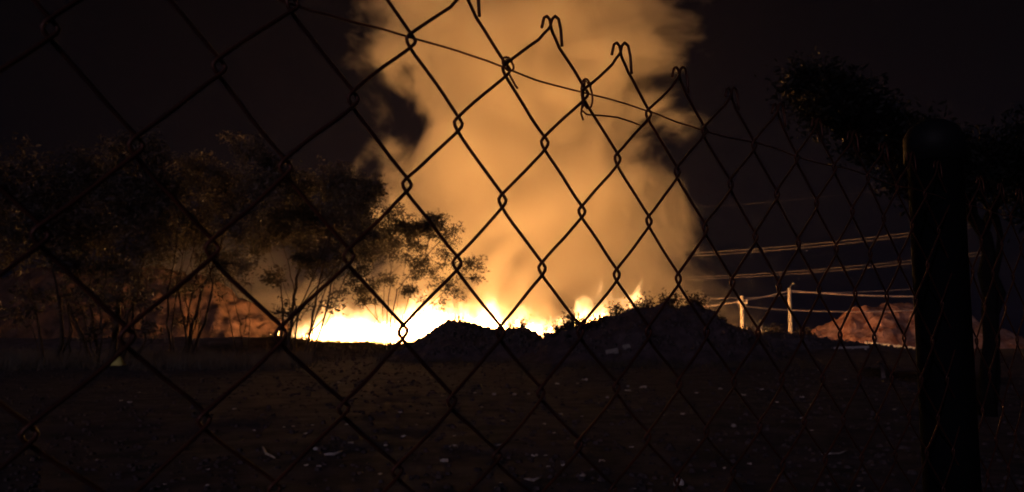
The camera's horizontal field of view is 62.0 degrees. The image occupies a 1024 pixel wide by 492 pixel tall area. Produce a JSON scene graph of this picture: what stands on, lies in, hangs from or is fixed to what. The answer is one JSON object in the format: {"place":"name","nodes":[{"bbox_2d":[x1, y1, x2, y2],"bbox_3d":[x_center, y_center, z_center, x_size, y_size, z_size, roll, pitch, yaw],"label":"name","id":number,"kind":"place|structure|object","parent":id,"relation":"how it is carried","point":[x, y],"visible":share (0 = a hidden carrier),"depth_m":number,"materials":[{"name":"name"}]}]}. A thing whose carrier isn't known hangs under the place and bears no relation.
{"place":"outdoors","nodes":[
{"label":"outdoors","id":0,"kind":"place"},
{"bbox_2d":[111,357,125,365],"bbox_3d":[-19.939,5.772,43.135,0.719,0.620,0.566,0,-6,0],"label":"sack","id":1,"kind":"object","parent":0,"point":[119,361],"visible":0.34,"depth_m":42.93,"materials":[{"name":"fabric"}]},
{"bbox_2d":[324,450,346,455],"bbox_3d":[-2.356,2.795,11.498,0.114,0.052,0.372,-6,-8,44],"label":"stick","id":2,"kind":"object","parent":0,"point":[334,453],"visible":1,"depth_m":11.42,"materials":[{"name":"wood"}]},
{"bbox_2d":[0,335,1023,491],"bbox_3d":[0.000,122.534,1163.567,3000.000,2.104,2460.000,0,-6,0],"label":"ground","id":3,"kind":"structure","parent":0,"point":[463,472],"depth_m":15.17,"materials":[{"name":"soil"}]},
{"bbox_2d":[0,132,114,364],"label":"tree","id":4,"kind":"object","parent":3,"relation":"on","point":[30,200],"visible":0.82,"depth_m":44.00,"materials":[{"name":"green plant"}]},
{"bbox_2d":[31,126,203,364],"bbox_3d":[-21.877,0.033,45.809,9.934,13.198,7.255,0,-6,0],"label":"tree","id":5,"kind":"object","parent":3,"relation":"on","point":[145,191],"visible":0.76,"depth_m":45.51,"materials":[{"name":"green plant"}]},
{"bbox_2d":[0,264,307,338],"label":"dirt bank","id":6,"kind":"structure","parent":3,"relation":"on","point":[260,322],"depth_m":92.99,"materials":[{"name":"brown soil"}]},
{"bbox_2d":[135,130,293,361],"bbox_3d":[-17.509,-0.064,50.159,9.046,14.241,7.299,2,-6,-19],"label":"tree","id":7,"kind":"object","parent":3,"relation":"on","point":[255,182],"visible":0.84,"depth_m":49.79,"materials":[{"name":"green plant"}]},
{"bbox_2d":[210,266,252,359],"bbox_3d":[-17.059,4.077,51.554,2.305,6.289,4.814,5,-8,-41],"label":"tree","id":8,"kind":"object","parent":3,"relation":"on","point":[245,284],"visible":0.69,"depth_m":51.52,"materials":[{"name":"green plant"}]},
{"bbox_2d":[262,446,275,457],"bbox_3d":[-3.368,2.827,11.687,0.073,0.044,1.363,2,-6,-22],"label":"stick","id":9,"kind":"object","parent":3,"relation":"on","point":[266,453],"visible":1,"depth_m":11.49,"materials":[{"name":"brown wood"}]},
{"bbox_2d":[243,155,396,358],"bbox_3d":[-12.409,0.806,54.463,10.142,13.295,5.829,0,-6,0],"label":"tree","id":10,"kind":"object","parent":3,"relation":"on","point":[341,185],"visible":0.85,"depth_m":53.89,"materials":[{"name":"green plant"}]},
{"bbox_2d":[333,201,489,348],"bbox_3d":[-7.491,2.208,62.344,11.804,11.068,5.105,-1,-6,11],"label":"tree","id":11,"kind":"object","parent":3,"relation":"on","point":[423,227],"visible":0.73,"depth_m":61.80,"materials":[{"name":"green plant"}]},
{"bbox_2d":[303,308,602,344],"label":"fire","id":12,"kind":"object","parent":3,"relation":"on","point":[416,328],"visible":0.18,"depth_m":81.39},
{"bbox_2d":[0,300,907,371],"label":"grass","id":13,"kind":"structure","parent":3,"relation":"on","point":[218,358],"depth_m":43.64,"materials":[{"name":"black plant"}]},
{"bbox_2d":[391,320,540,360],"bbox_3d":[-1.898,6.714,59.625,14.558,3.137,14.000,0,-6,0],"label":"dirt mound","id":14,"kind":"object","parent":3,"relation":"on","point":[499,352],"visible":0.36,"depth_m":55.16,"materials":[{"name":"black soil"}]},
{"bbox_2d":[455,314,463,321],"bbox_3d":[-3.690,5.349,59.784,0.851,1.359,1.012,0,-6,0],"label":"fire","id":15,"kind":"object","parent":14,"relation":"on","point":[459,319],"visible":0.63,"depth_m":59.71,"materials":[{"name":"yellow"}]},
{"bbox_2d":[502,317,518,328],"bbox_3d":[-0.011,5.706,59.788,1.914,1.499,1.300,2,-6,-20],"label":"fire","id":16,"kind":"object","parent":14,"relation":"on","point":[506,324],"visible":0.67,"depth_m":59.65,"materials":[{"name":"yellow"}]},
{"bbox_2d":[519,314,529,327],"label":"bush","id":17,"kind":"object","parent":14,"relation":"on","point":[522,323],"visible":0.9,"depth_m":59.72,"materials":[{"name":"green plant"}]},
{"bbox_2d":[537,325,551,337],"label":"bush","id":18,"kind":"object","parent":14,"relation":"on","point":[544,332],"visible":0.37,"depth_m":59.67,"materials":[{"name":"green plant"}]},
{"bbox_2d":[0,0,1023,491],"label":"chain link fence","id":19,"kind":"object","parent":3,"relation":"on","point":[934,160],"visible":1,"depth_m":0.66,"materials":[{"name":"metal"}]},
{"bbox_2d":[0,301,1023,491],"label":"rubble","id":20,"kind":"object","parent":3,"relation":"on","point":[508,454],"visible":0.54,"depth_m":16.57,"materials":[{"name":"brown soil"}]},
{"bbox_2d":[524,477,542,481],"bbox_3d":[0.228,2.534,9.290,0.154,0.038,0.179,-4,-7,36],"label":"stick","id":21,"kind":"object","parent":3,"relation":"on","point":[534,479],"visible":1,"depth_m":9.22,"materials":[{"name":"brown wood"}]},
{"bbox_2d":[513,302,797,364],"bbox_3d":[8.280,5.781,55.701,19.114,4.200,18.000,0,-6,0],"label":"dirt mound","id":22,"kind":"object","parent":3,"relation":"on","point":[657,328],"visible":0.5,"depth_m":50.07,"materials":[{"name":"black soil"}]},
{"bbox_2d":[545,318,566,339],"bbox_3d":[2.986,5.532,53.684,1.890,2.055,1.688,0,-6,0],"label":"bush","id":23,"kind":"object","parent":22,"relation":"on","point":[556,329],"visible":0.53,"depth_m":53.51,"materials":[{"name":"green plant"}]},
{"bbox_2d":[557,307,584,330],"bbox_3d":[4.005,5.096,53.786,2.362,2.515,1.676,0,-6,0],"label":"bush","id":24,"kind":"object","parent":22,"relation":"on","point":[571,322],"visible":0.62,"depth_m":53.61,"materials":[{"name":"green plant"}]},
{"bbox_2d":[577,314,594,330],"bbox_3d":[4.605,5.212,53.730,1.544,2.014,1.326,-2,-6,14],"label":"bush","id":25,"kind":"object","parent":22,"relation":"on","point":[587,325],"visible":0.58,"depth_m":53.61,"materials":[{"name":"green plant"}]},
{"bbox_2d":[591,313,608,328],"bbox_3d":[5.530,5.073,53.724,1.308,1.876,1.216,0,-6,0],"label":"bush","id":26,"kind":"object","parent":22,"relation":"on","point":[597,323],"visible":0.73,"depth_m":53.69,"materials":[{"name":"green plant"}]},
{"bbox_2d":[595,299,626,315],"bbox_3d":[6.736,4.451,55.914,1.799,1.939,2.052,6,-8,-43],"label":"bush","id":27,"kind":"object","parent":22,"relation":"on","point":[616,308],"visible":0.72,"depth_m":55.76,"materials":[{"name":"green plant"}]},
{"bbox_2d":[605,348,618,353],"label":"concrete slab","id":28,"kind":"structure","parent":22,"relation":"on","point":[614,350],"depth_m":48.57,"materials":[{"name":"concrete"}]},
{"bbox_2d":[622,344,630,349],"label":"concrete slab","id":29,"kind":"structure","parent":22,"relation":"on","point":[627,346],"depth_m":49.08,"materials":[{"name":"concrete"}]},
{"bbox_2d":[619,291,656,310],"bbox_3d":[8.319,4.053,55.919,2.618,2.187,1.821,-4,-7,31],"label":"bush","id":30,"kind":"object","parent":22,"relation":"on","point":[638,305],"visible":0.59,"depth_m":55.67,"materials":[{"name":"green plant"}]},
{"bbox_2d":[654,287,682,307],"bbox_3d":[10.244,3.813,55.754,2.075,2.243,2.045,0,-6,0],"label":"bush","id":31,"kind":"object","parent":22,"relation":"on","point":[671,301],"visible":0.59,"depth_m":55.62,"materials":[{"name":"green plant"}]},
{"bbox_2d":[681,290,713,309],"bbox_3d":[12.085,3.902,55.786,2.262,2.145,1.987,0,-6,0],"label":"bush","id":32,"kind":"object","parent":22,"relation":"on","point":[694,298],"visible":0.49,"depth_m":55.59,"materials":[{"name":"green plant"}]},
{"bbox_2d":[673,478,683,485],"bbox_3d":[1.749,2.482,8.905,0.110,0.094,0.056,10,-27,29],"label":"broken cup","id":33,"kind":"object","parent":3,"relation":"on","point":[682,482],"visible":0.55,"depth_m":8.90,"materials":[{"name":"plastic"}]},
{"bbox_2d":[737,296,747,328],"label":"utility pole","id":34,"kind":"object","parent":3,"relation":"on","point":[742,322],"visible":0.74,"depth_m":98.56,"materials":[{"name":"wood"}]},
{"bbox_2d":[703,290,912,306],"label":"power line","id":35,"kind":"object","parent":34,"relation":"attached to","point":[806,292],"visible":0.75,"depth_m":102.22,"materials":[{"name":"metal"}]},
{"bbox_2d":[746,306,912,311],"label":"power line","id":36,"kind":"object","parent":34,"relation":"attached to","point":[830,311],"visible":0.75,"depth_m":102.50,"materials":[{"name":"metal"}]},
{"bbox_2d":[788,283,793,332],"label":"utility pole","id":37,"kind":"object","parent":3,"relation":"on","point":[790,325],"visible":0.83,"depth_m":101.61,"materials":[{"name":"wood"}]},
{"bbox_2d":[679,289,908,299],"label":"power line","id":38,"kind":"object","parent":37,"relation":"attached to","point":[802,292],"visible":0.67,"depth_m":102.77,"materials":[{"name":"metal"}]},
{"bbox_2d":[794,323,820,335],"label":"bush","id":39,"kind":"object","parent":3,"relation":"on","point":[808,332],"visible":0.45,"depth_m":65.44,"materials":[{"name":"green plant"}]},
{"bbox_2d":[821,449,849,454],"bbox_3d":[4.393,2.771,11.435,0.662,0.028,0.114,4,-7,-37],"label":"stick","id":40,"kind":"object","parent":3,"relation":"on","point":[838,452],"visible":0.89,"depth_m":11.36,"materials":[{"name":"wood"}]},
{"bbox_2d":[757,332,915,350],"bbox_3d":[25.330,7.745,65.550,20.842,2.198,8.000,0,-6,0],"label":"dirt mound","id":41,"kind":"object","parent":3,"relation":"on","point":[790,341],"visible":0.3,"depth_m":63.37,"materials":[{"name":"soil"}]},
{"bbox_2d":[761,321,789,333],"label":"bush","id":42,"kind":"object","parent":41,"relation":"on","point":[778,326],"visible":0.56,"depth_m":65.53,"materials":[{"name":"green plant"}]},
{"bbox_2d":[833,346,868,349],"bbox_3d":[24.814,7.568,62.295,2.548,0.523,0.423,-1,-6,7],"label":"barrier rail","id":43,"kind":"object","parent":41,"relation":"on","point":[853,347],"visible":0.57,"depth_m":62.26,"materials":[{"name":"grey metal"}]},
{"bbox_2d":[879,362,885,377],"bbox_3d":[14.039,4.734,32.290,0.228,0.692,0.172,-2,-6,22],"label":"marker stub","id":44,"kind":"object","parent":3,"relation":"on","point":[882,367],"visible":0.84,"depth_m":32.23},
{"bbox_2d":[754,47,1023,416],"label":"tree","id":45,"kind":"object","parent":3,"relation":"on","point":[845,105],"visible":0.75,"depth_m":16.40,"materials":[{"name":"green plant"}]},
{"bbox_2d":[864,341,915,348],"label":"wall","id":46,"kind":"structure","parent":3,"relation":"on","point":[889,344],"depth_m":94.91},
{"bbox_2d":[811,302,1023,348],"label":"dirt mound","id":47,"kind":"object","parent":3,"relation":"on","point":[855,328],"visible":0.42,"depth_m":104.01,"materials":[{"name":"brown soil"}]},
{"bbox_2d":[0,0,1023,334],"label":"sky","id":48,"kind":"structure","parent":0,"point":[142,56],"materials":[{"name":"black"}]},
{"bbox_2d":[645,227,971,257],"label":"power line","id":49,"kind":"object","parent":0,"point":[782,249],"visible":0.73,"depth_m":100.99,"materials":[{"name":"brown metal"}]},
{"bbox_2d":[652,224,969,254],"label":"power line","id":50,"kind":"object","parent":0,"point":[782,246],"visible":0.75,"depth_m":101.53,"materials":[{"name":"brown metal"}]},
{"bbox_2d":[660,252,977,277],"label":"power line","id":51,"kind":"object","parent":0,"point":[789,271],"visible":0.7,"depth_m":100.76,"materials":[{"name":"brown metal"}]},
{"bbox_2d":[677,255,980,279],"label":"power line","id":52,"kind":"object","parent":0,"point":[803,273],"visible":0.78,"depth_m":99.47,"materials":[{"name":"brown metal"}]}
]}

